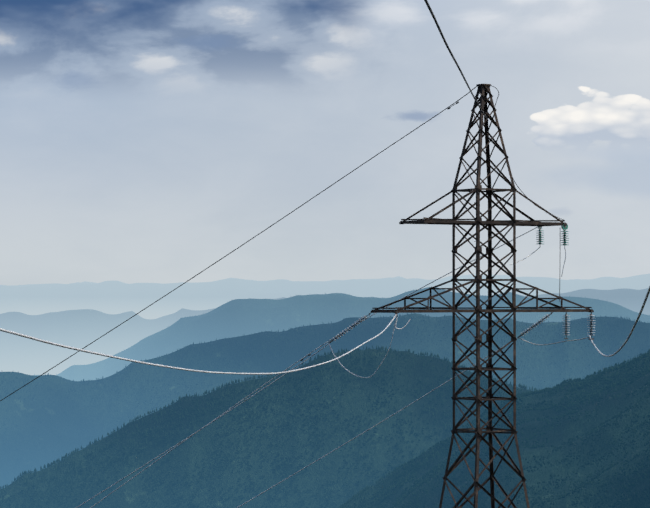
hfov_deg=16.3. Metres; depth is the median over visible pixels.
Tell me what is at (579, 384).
conifers
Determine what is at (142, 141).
sky
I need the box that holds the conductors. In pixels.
[0,227,649,507]
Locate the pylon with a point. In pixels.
(483, 90)
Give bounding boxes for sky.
[0,0,649,285]
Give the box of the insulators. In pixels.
[328,224,594,343]
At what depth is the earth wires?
101.20 m
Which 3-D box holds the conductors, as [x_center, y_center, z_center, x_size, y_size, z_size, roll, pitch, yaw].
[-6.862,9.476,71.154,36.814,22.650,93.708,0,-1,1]
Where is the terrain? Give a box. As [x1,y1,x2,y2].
[0,274,649,507]
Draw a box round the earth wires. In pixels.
[0,0,562,400]
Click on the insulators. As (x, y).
(564, 242)
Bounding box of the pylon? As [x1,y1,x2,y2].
[371,84,593,507]
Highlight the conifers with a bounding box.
[0,287,649,507]

